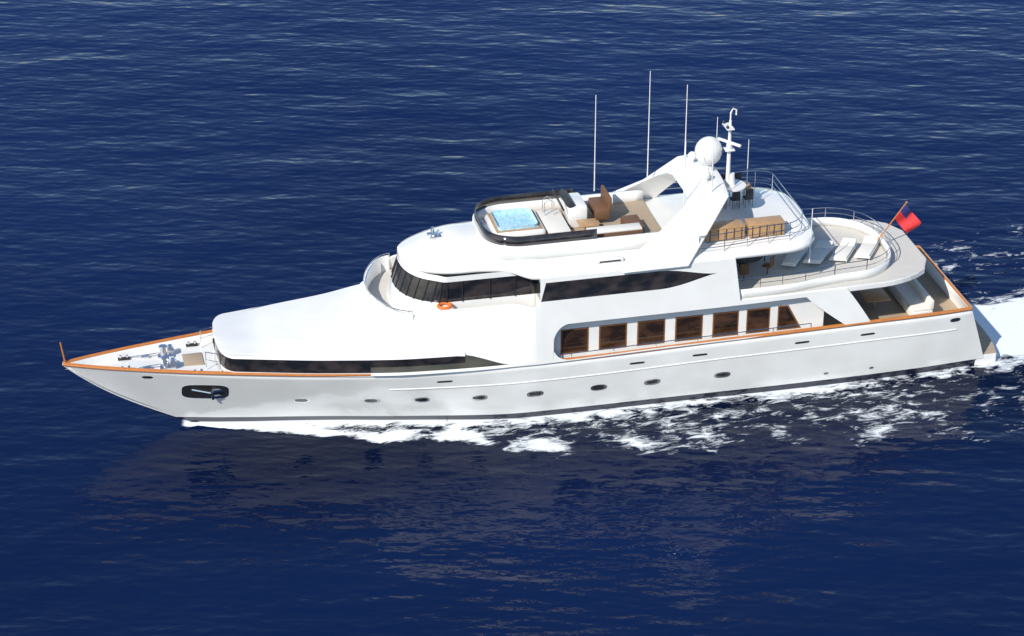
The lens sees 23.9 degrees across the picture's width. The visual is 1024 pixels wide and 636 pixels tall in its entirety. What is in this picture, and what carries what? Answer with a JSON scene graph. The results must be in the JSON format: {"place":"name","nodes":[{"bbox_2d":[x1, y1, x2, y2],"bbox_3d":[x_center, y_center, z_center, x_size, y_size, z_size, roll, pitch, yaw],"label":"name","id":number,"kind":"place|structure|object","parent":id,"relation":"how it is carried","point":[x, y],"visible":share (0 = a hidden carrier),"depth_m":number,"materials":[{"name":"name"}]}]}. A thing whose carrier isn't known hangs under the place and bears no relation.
{"place":"outdoors","nodes":[
{"label":"outdoors","id":0,"kind":"place"},
{"bbox_2d":[0,0,1023,635],"bbox_3d":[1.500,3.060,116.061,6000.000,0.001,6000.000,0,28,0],"label":"sea","id":1,"kind":"structure","parent":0,"point":[170,168],"depth_m":123.99,"materials":[{"name":"liquid"}]},
{"bbox_2d":[60,71,995,421],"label":"motor yacht","id":2,"kind":"object","parent":1,"relation":"on","point":[710,281],"visible":0.99,"depth_m":111.75,"materials":[{"name":"paint"}]},
{"bbox_2d":[183,356,1023,452],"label":"wake foam","id":3,"kind":"object","parent":1,"relation":"on","point":[453,432],"visible":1,"depth_m":112.55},
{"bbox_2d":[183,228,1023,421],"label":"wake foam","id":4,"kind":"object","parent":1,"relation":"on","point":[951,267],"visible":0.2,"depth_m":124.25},
{"bbox_2d":[970,297,1023,359],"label":"wake","id":5,"kind":"object","parent":1,"relation":"on","point":[1001,325],"visible":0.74,"depth_m":121.16,"materials":[{"name":"white liquid"}]}
]}

